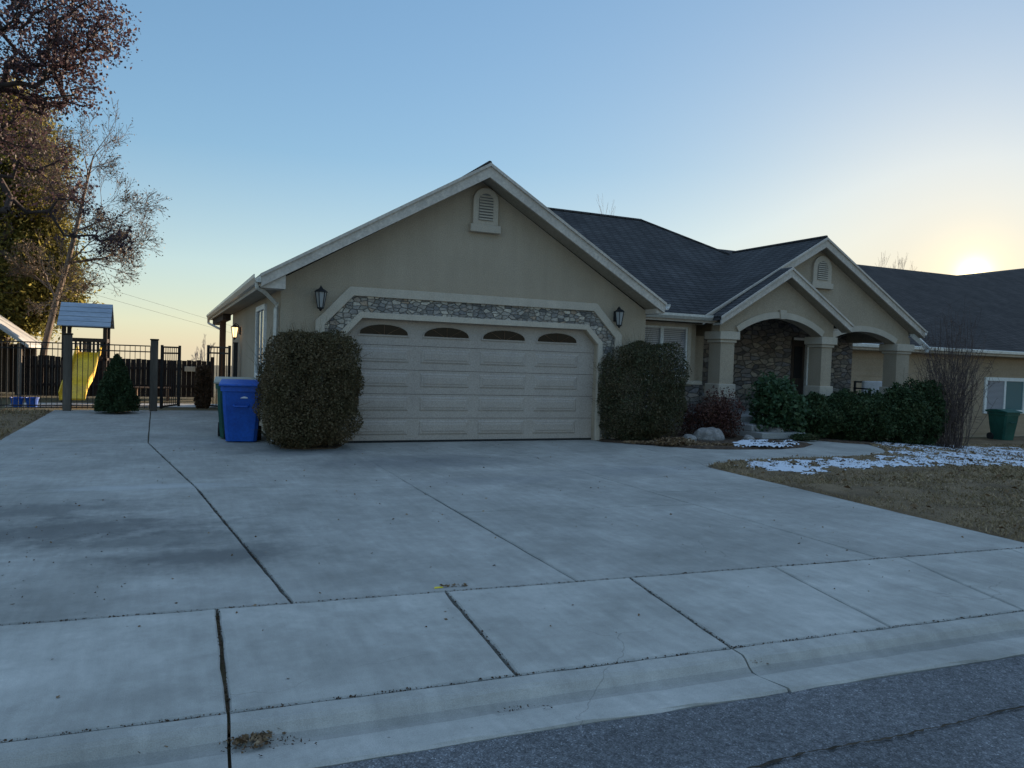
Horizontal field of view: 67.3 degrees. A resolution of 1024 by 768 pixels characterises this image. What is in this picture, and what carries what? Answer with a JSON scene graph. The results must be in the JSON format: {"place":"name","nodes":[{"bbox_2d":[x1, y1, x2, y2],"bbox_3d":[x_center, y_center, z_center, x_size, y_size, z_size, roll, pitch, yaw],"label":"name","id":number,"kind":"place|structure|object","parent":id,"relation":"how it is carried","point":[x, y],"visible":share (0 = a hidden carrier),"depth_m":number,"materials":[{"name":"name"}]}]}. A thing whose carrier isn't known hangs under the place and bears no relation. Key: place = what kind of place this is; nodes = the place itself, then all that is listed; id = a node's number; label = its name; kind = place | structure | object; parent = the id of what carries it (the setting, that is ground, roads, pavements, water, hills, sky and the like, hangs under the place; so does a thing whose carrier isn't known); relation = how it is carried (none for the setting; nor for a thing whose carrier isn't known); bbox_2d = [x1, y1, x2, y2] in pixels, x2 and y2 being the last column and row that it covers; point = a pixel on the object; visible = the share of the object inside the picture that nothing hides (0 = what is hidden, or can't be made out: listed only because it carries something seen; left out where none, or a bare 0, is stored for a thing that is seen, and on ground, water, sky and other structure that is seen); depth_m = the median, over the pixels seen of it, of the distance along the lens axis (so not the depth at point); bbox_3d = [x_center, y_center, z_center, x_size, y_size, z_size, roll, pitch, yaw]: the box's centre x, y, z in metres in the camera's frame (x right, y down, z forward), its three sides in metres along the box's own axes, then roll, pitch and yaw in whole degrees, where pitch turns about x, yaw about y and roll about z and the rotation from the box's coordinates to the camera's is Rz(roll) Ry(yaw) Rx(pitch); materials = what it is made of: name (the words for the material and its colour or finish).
{"place":"outdoors","nodes":[
{"label":"outdoors","id":0,"kind":"place"},
{"bbox_2d":[0,408,52,439],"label":"lawn","id":1,"kind":"structure","parent":0,"point":[16,419],"depth_m":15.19,"materials":[{"name":"plant"}]},
{"bbox_2d":[0,0,143,259],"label":"purple leaf tree","id":2,"kind":"object","parent":1,"relation":"on","point":[66,50],"visible":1,"depth_m":14.31,"materials":[{"name":"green plant"}]},
{"bbox_2d":[5,403,217,407],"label":"path","id":3,"kind":"structure","parent":0,"point":[184,405],"depth_m":20.54,"materials":[{"name":"grey concrete"}]},
{"bbox_2d":[0,410,1023,625],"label":"driveway","id":4,"kind":"structure","parent":0,"point":[531,517],"depth_m":7.42,"materials":[{"name":"concrete"}]},
{"bbox_2d":[0,503,127,599],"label":"dirt crumbs","id":5,"kind":"object","parent":4,"relation":"on","point":[53,562],"visible":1,"depth_m":5.64,"materials":[{"name":"brown soil"}]},
{"bbox_2d":[0,333,158,410],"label":"metal fence","id":6,"kind":"object","parent":4,"relation":"on","point":[67,349],"visible":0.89,"depth_m":17.99,"materials":[{"name":"black metal"}]},
{"bbox_2d":[160,345,180,408],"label":"metal gate","id":7,"kind":"structure","parent":6,"relation":"attached to","point":[162,374],"depth_m":19.33,"materials":[{"name":"black metal"}]},
{"bbox_2d":[93,353,140,412],"bbox_3d":[-9.141,-0.022,17.857,1.029,1.396,1.047,1,2,-24],"label":"conifer","id":8,"kind":"object","parent":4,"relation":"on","point":[116,392],"visible":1,"depth_m":17.64,"materials":[{"name":"green plant"}]},
{"bbox_2d":[206,345,230,406],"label":"metal gate","id":9,"kind":"structure","parent":4,"relation":"on","point":[209,352],"depth_m":19.71,"materials":[{"name":"black metal"}]},
{"bbox_2d":[233,342,237,376],"bbox_3d":[-7.044,-0.184,19.553,0.120,1.750,0.100,1,2,-24],"label":"gate post","id":10,"kind":"object","parent":4,"relation":"on","point":[235,356],"visible":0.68,"depth_m":19.50,"materials":[{"name":"black metal"}]},
{"bbox_2d":[214,376,257,437],"bbox_3d":[-4.927,0.414,13.742,0.724,1.081,0.921,1,2,-18],"label":"wheelie bin","id":11,"kind":"object","parent":4,"relation":"on","point":[217,380],"visible":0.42,"depth_m":13.37,"materials":[{"name":"green plastic"}]},
{"bbox_2d":[219,379,261,440],"bbox_3d":[-4.643,0.450,13.255,0.711,1.060,0.903,1,2,-15],"label":"wheelie bin","id":12,"kind":"object","parent":4,"relation":"on","point":[240,416],"visible":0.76,"depth_m":12.92,"materials":[{"name":"blue plastic"}]},
{"bbox_2d":[440,583,467,586],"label":"leaf litter","id":13,"kind":"object","parent":4,"relation":"on","point":[454,584],"visible":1,"depth_m":5.25,"materials":[{"name":"plant"}]},
{"bbox_2d":[3,444,963,697],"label":"leaf crumbs","id":14,"kind":"object","parent":4,"relation":"on","point":[390,523],"visible":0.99,"depth_m":7.40,"materials":[{"name":"brown plant"}]},
{"bbox_2d":[0,443,1022,742],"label":"joint dirt","id":15,"kind":"structure","parent":4,"relation":"on","point":[468,619],"depth_m":4.43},
{"bbox_2d":[0,548,1023,742],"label":"pavement","id":16,"kind":"structure","parent":0,"point":[111,673],"depth_m":4.34,"materials":[{"name":"concrete"}]},
{"bbox_2d":[0,363,1023,767],"bbox_3d":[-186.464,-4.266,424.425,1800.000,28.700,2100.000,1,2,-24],"label":"ground","id":17,"kind":"structure","parent":0,"point":[88,399],"depth_m":20.50,"materials":[{"name":"brown soil"}]},
{"bbox_2d":[10,394,24,406],"bbox_3d":[-12.024,0.403,18.676,0.313,0.297,0.302,1,2,-24],"label":"plastic tub","id":18,"kind":"object","parent":17,"relation":"on","point":[15,400],"visible":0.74,"depth_m":18.59,"materials":[{"name":"blue plastic"}]},
{"bbox_2d":[0,315,40,396],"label":"garden shed","id":19,"kind":"structure","parent":17,"relation":"on","point":[8,327],"depth_m":23.77,"materials":[{"name":"grey wood"}]},
{"bbox_2d":[25,395,39,406],"bbox_3d":[-11.739,0.409,18.803,0.313,0.297,0.302,1,2,-24],"label":"plastic tub","id":20,"kind":"object","parent":17,"relation":"on","point":[33,400],"visible":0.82,"depth_m":18.72,"materials":[{"name":"blue plastic"}]},
{"bbox_2d":[0,72,103,343],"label":"olive tree","id":21,"kind":"object","parent":17,"relation":"on","point":[14,297],"visible":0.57,"depth_m":24.95,"materials":[{"name":"green plant"}]},
{"bbox_2d":[57,302,113,401],"bbox_3d":[-11.490,-0.851,20.607,1.260,2.713,3.500,1,2,-24],"label":"playhouse","id":22,"kind":"object","parent":17,"relation":"on","point":[82,315],"visible":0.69,"depth_m":20.82,"materials":[{"name":"yellow plastic"}]},
{"bbox_2d":[1,97,171,379],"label":"bare tree","id":23,"kind":"object","parent":17,"relation":"on","point":[58,293],"visible":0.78,"depth_m":23.86,"materials":[{"name":"brown plant"}]},
{"bbox_2d":[14,344,213,397],"bbox_3d":[-17.564,-0.523,22.370,16.500,1.530,2.310,1,2,-24],"label":"board fence","id":24,"kind":"object","parent":17,"relation":"on","point":[141,367],"visible":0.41,"depth_m":23.42,"materials":[{"name":"black wood"}]},
{"bbox_2d":[184,366,195,371],"bbox_3d":[-10.224,-0.476,24.409,0.320,0.160,0.035,1,2,-24],"label":"plate","id":25,"kind":"object","parent":24,"relation":"attached to","point":[189,369],"visible":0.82,"depth_m":24.39,"materials":[{"name":"beige plastic"}]},
{"bbox_2d":[133,387,170,400],"bbox_3d":[-10.502,0.286,22.423,1.000,0.390,0.370,1,2,-24],"label":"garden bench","id":26,"kind":"object","parent":17,"relation":"on","point":[136,388],"visible":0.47,"depth_m":22.37,"materials":[{"name":"brown wood"}]},
{"bbox_2d":[191,347,197,360],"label":"bare tree","id":27,"kind":"object","parent":17,"relation":"on","point":[196,353],"visible":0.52,"depth_m":99.84,"materials":[{"name":"plant"}]},
{"bbox_2d":[193,364,212,408],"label":"dry shrub","id":28,"kind":"object","parent":17,"relation":"on","point":[202,397],"visible":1,"depth_m":19.70,"materials":[{"name":"brown plant"}]},
{"bbox_2d":[197,335,214,364],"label":"bare tree","id":29,"kind":"object","parent":17,"relation":"on","point":[203,346],"visible":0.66,"depth_m":68.07,"materials":[{"name":"brown plant"}]},
{"bbox_2d":[280,443,341,449],"bbox_3d":[-3.322,1.047,12.739,1.100,0.050,0.730,1,2,-24],"label":"planting bed","id":30,"kind":"object","parent":17,"relation":"on","point":[326,446],"visible":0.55,"depth_m":12.55,"materials":[{"name":"brown soil"}]},
{"bbox_2d":[246,317,373,449],"bbox_3d":[-3.277,0.012,12.612,2.076,2.331,1.780,1,2,-24],"label":"round shrub","id":31,"kind":"object","parent":30,"relation":"on","point":[344,399],"visible":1,"depth_m":12.25,"materials":[{"name":"green plant"}]},
{"bbox_2d":[0,611,1023,767],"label":"kerb","id":32,"kind":"structure","parent":17,"relation":"on","point":[348,730],"depth_m":3.58,"materials":[{"name":"concrete"}]},
{"bbox_2d":[139,725,285,753],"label":"leaf litter","id":33,"kind":"object","parent":32,"relation":"on","point":[257,738],"visible":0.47,"depth_m":3.18,"materials":[{"name":"brown plant"}]},
{"bbox_2d":[221,704,551,755],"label":"gutter dirt","id":34,"kind":"structure","parent":32,"relation":"on","point":[316,742],"depth_m":3.19,"materials":[{"name":"brown soil"}]},
{"bbox_2d":[206,161,928,444],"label":"house","id":35,"kind":"structure","parent":17,"relation":"on","point":[484,301],"depth_m":14.87,"materials":[{"name":"paint"}]},
{"bbox_2d":[231,323,240,339],"bbox_3d":[-7.102,-1.354,19.765,0.287,0.430,0.209,2,2,1],"label":"wall lantern","id":36,"kind":"object","parent":35,"relation":"attached to","point":[235,329],"depth_m":19.73,"materials":[{"name":"black metal"}]},
{"bbox_2d":[254,303,266,376],"bbox_3d":[-5.014,-0.832,15.331,0.060,1.460,1.600,1,2,-24],"label":"window","id":37,"kind":"structure","parent":35,"relation":"in","point":[261,311],"depth_m":15.32,"materials":[{"name":"white paint"}]},
{"bbox_2d":[314,286,326,310],"bbox_3d":[-3.213,-1.444,12.952,0.209,0.430,0.287,2,2,1],"label":"wall lantern","id":38,"kind":"object","parent":35,"relation":"attached to","point":[320,293],"depth_m":12.88,"materials":[{"name":"black metal"}]},
{"bbox_2d":[344,318,593,442],"bbox_3d":[-0.664,-0.019,14.436,5.000,2.190,0.084,1,2,-24],"label":"garage door","id":39,"kind":"structure","parent":35,"relation":"in","point":[428,381],"depth_m":14.38,"materials":[{"name":"paint"}]},
{"bbox_2d":[613,306,623,327],"bbox_3d":[2.139,-1.332,15.344,0.209,0.430,0.287,2,2,1],"label":"wall lantern","id":40,"kind":"object","parent":35,"relation":"attached to","point":[618,315],"depth_m":15.27,"materials":[{"name":"black metal"}]},
{"bbox_2d":[644,321,691,380],"bbox_3d":[3.162,-0.779,17.900,2.383,1.380,0.090,1,2,-24],"label":"window","id":41,"kind":"structure","parent":35,"relation":"in","point":[675,331],"depth_m":18.16,"materials":[{"name":"paint"}]},
{"bbox_2d":[792,340,804,399],"bbox_3d":[8.157,-0.274,22.020,0.497,1.960,0.060,1,2,-24],"label":"front door","id":42,"kind":"structure","parent":35,"relation":"in","point":[799,346],"depth_m":22.00,"materials":[{"name":"brown wood"}]},
{"bbox_2d":[597,429,810,449],"bbox_3d":[3.690,1.172,16.241,4.449,0.074,3.952,1,2,-35],"label":"planting bed","id":43,"kind":"object","parent":17,"relation":"on","point":[730,439],"visible":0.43,"depth_m":15.19,"materials":[{"name":"brown soil"}]},
{"bbox_2d":[590,327,696,440],"bbox_3d":[2.589,0.054,15.619,2.426,2.521,1.580,1,2,-24],"label":"round shrub","id":44,"kind":"object","parent":43,"relation":"on","point":[664,401],"visible":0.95,"depth_m":15.23,"materials":[{"name":"green plant"}]},
{"bbox_2d":[651,436,697,445],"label":"ground cover","id":45,"kind":"object","parent":43,"relation":"on","point":[669,441],"visible":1,"depth_m":14.66,"materials":[{"name":"brown plant"}]},
{"bbox_2d":[623,440,748,447],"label":"leaf litter","id":46,"kind":"object","parent":43,"relation":"on","point":[698,443],"visible":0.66,"depth_m":14.88,"materials":[{"name":"brown plant"}]},
{"bbox_2d":[674,404,701,434],"bbox_3d":[3.877,0.778,16.792,0.732,0.751,0.676,1,2,-24],"label":"barberry","id":47,"kind":"object","parent":43,"relation":"on","point":[691,416],"visible":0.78,"depth_m":16.71,"materials":[{"name":"red plant"}]},
{"bbox_2d":[683,434,696,440],"bbox_3d":[3.591,1.136,15.634,0.328,0.242,0.282,1,2,-24],"label":"rock","id":48,"kind":"object","parent":43,"relation":"on","point":[688,436],"visible":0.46,"depth_m":15.53,"materials":[{"name":"grey stone"}]},
{"bbox_2d":[693,427,724,440],"bbox_3d":[4.135,1.128,16.091,0.707,0.463,0.543,2,2,4],"label":"rock","id":49,"kind":"object","parent":43,"relation":"on","point":[712,434],"visible":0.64,"depth_m":15.89,"materials":[{"name":"grey stone"}]},
{"bbox_2d":[690,385,746,437],"bbox_3d":[4.483,0.607,16.614,1.290,1.146,1.198,2,2,16],"label":"barberry","id":50,"kind":"object","parent":43,"relation":"on","point":[719,416],"visible":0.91,"depth_m":16.48,"materials":[{"name":"red plant"}]},
{"bbox_2d":[743,435,754,439],"bbox_3d":[4.986,1.168,16.217,0.262,0.190,0.244,1,2,-24],"label":"rock","id":51,"kind":"object","parent":43,"relation":"on","point":[747,437],"visible":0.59,"depth_m":16.15,"materials":[{"name":"grey stone"}]},
{"bbox_2d":[733,439,798,446],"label":"snow","id":52,"kind":"structure","parent":43,"relation":"on","point":[762,442],"depth_m":15.27,"materials":[{"name":"white snow"}]},
{"bbox_2d":[744,370,814,432],"bbox_3d":[6.011,0.458,17.367,1.505,1.539,1.451,1,2,-24],"label":"leafy shrub","id":53,"kind":"object","parent":43,"relation":"on","point":[774,398],"visible":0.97,"depth_m":17.09,"materials":[{"name":"green plant"}]},
{"bbox_2d":[788,433,820,440],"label":"ground cover","id":54,"kind":"object","parent":43,"relation":"on","point":[806,437],"visible":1,"depth_m":16.85,"materials":[{"name":"green plant"}]},
{"bbox_2d":[763,427,783,439],"bbox_3d":[5.836,1.115,17.155,0.480,0.371,0.373,1,2,-24],"label":"rock","id":55,"kind":"object","parent":17,"relation":"on","point":[776,430],"visible":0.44,"depth_m":17.05,"materials":[{"name":"grey stone"}]},
{"bbox_2d":[817,437,927,447],"bbox_3d":[9.177,1.484,18.948,6.000,0.438,2.250,1,2,-24],"label":"planting bed","id":56,"kind":"object","parent":17,"relation":"on","point":[829,439],"visible":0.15,"depth_m":17.41,"materials":[{"name":"brown soil"}]},
{"bbox_2d":[791,391,845,437],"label":"evergreen bush","id":57,"kind":"object","parent":56,"relation":"on","point":[823,411],"visible":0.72,"depth_m":17.53,"materials":[{"name":"green plant"}]},
{"bbox_2d":[823,378,879,440],"bbox_3d":[7.960,0.602,18.188,1.447,1.505,1.450,1,2,-24],"label":"evergreen bush","id":58,"kind":"object","parent":56,"relation":"on","point":[859,411],"visible":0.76,"depth_m":17.84,"materials":[{"name":"green plant"}]},
{"bbox_2d":[856,388,906,441],"bbox_3d":[8.801,0.770,18.659,1.606,1.352,1.366,3,2,29],"label":"evergreen bush","id":59,"kind":"object","parent":56,"relation":"on","point":[884,428],"visible":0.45,"depth_m":18.28,"materials":[{"name":"green plant"}]},
{"bbox_2d":[882,378,932,444],"bbox_3d":[9.592,0.573,18.861,1.398,1.979,1.537,1,2,-24],"label":"evergreen bush","id":60,"kind":"object","parent":56,"relation":"on","point":[915,413],"visible":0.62,"depth_m":18.58,"materials":[{"name":"green plant"}]},
{"bbox_2d":[901,375,950,445],"bbox_3d":[10.283,0.672,19.393,1.446,1.950,1.490,1,2,-24],"label":"evergreen bush","id":61,"kind":"object","parent":56,"relation":"on","point":[936,412],"visible":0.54,"depth_m":19.02,"materials":[{"name":"green plant"}]},
{"bbox_2d":[905,294,1002,448],"bbox_3d":[11.071,-0.303,19.384,2.223,3.900,2.096,1,2,-24],"label":"bare shrub","id":62,"kind":"object","parent":56,"relation":"on","point":[954,413],"visible":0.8,"depth_m":19.29,"materials":[{"name":"brown plant"}]},
{"bbox_2d":[878,254,900,268],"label":"bare tree","id":63,"kind":"object","parent":17,"relation":"on","point":[887,261],"visible":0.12,"depth_m":93.75,"materials":[{"name":"brown plant"}]},
{"bbox_2d":[897,253,916,269],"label":"bare tree","id":64,"kind":"object","parent":17,"relation":"on","point":[904,264],"visible":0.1,"depth_m":95.77,"materials":[{"name":"brown plant"}]},
{"bbox_2d":[0,0,1023,365],"label":"sky","id":65,"kind":"structure","parent":0,"point":[273,131],"materials":[{"name":"blue"}]},
{"bbox_2d":[324,656,1023,767],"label":"road","id":66,"kind":"structure","parent":0,"point":[745,733],"depth_m":3.39,"materials":[{"name":"grey asphalt"}]},
{"bbox_2d":[747,706,1023,767],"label":"road crack","id":67,"kind":"object","parent":66,"relation":"on","point":[798,754],"visible":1,"depth_m":3.34,"materials":[{"name":"asphalt"}]},
{"bbox_2d":[629,440,884,467],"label":"garden path","id":68,"kind":"structure","parent":0,"point":[814,449],"depth_m":14.24,"materials":[{"name":"concrete"}]},
{"bbox_2d":[705,437,1023,542],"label":"lawn","id":69,"kind":"structure","parent":0,"point":[832,489],"depth_m":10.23,"materials":[{"name":"plant"}]},
{"bbox_2d":[732,442,1023,474],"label":"snow","id":70,"kind":"structure","parent":69,"relation":"on","point":[781,465],"depth_m":13.35,"materials":[{"name":"white snow"}]},
{"bbox_2d":[880,441,1019,448],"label":"snow","id":71,"kind":"structure","parent":69,"relation":"on","point":[967,446],"depth_m":22.32,"materials":[{"name":"white snow"}]},
{"bbox_2d":[985,409,1022,439],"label":"wheelie bin","id":72,"kind":"object","parent":69,"relation":"on","point":[1002,424],"visible":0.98,"depth_m":26.76,"materials":[{"name":"green plastic"}]},
{"bbox_2d":[853,381,881,394],"bbox_3d":[10.529,0.353,22.154,1.300,0.860,0.560,1,2,-24],"label":"porch bench","id":73,"kind":"object","parent":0,"point":[875,385],"visible":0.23,"depth_m":22.16,"materials":[{"name":"white metal"}]},
{"bbox_2d":[719,249,1023,437],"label":"house","id":74,"kind":"structure","parent":0,"point":[921,297],"depth_m":30.05,"materials":[{"name":"shingle"},{"name":"stucco"},{"name":"stone"}]},
{"bbox_2d":[982,377,1023,413],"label":"window","id":75,"kind":"structure","parent":74,"relation":"in","point":[1008,393],"depth_m":28.97,"materials":[{"name":"white paint"}]}
]}

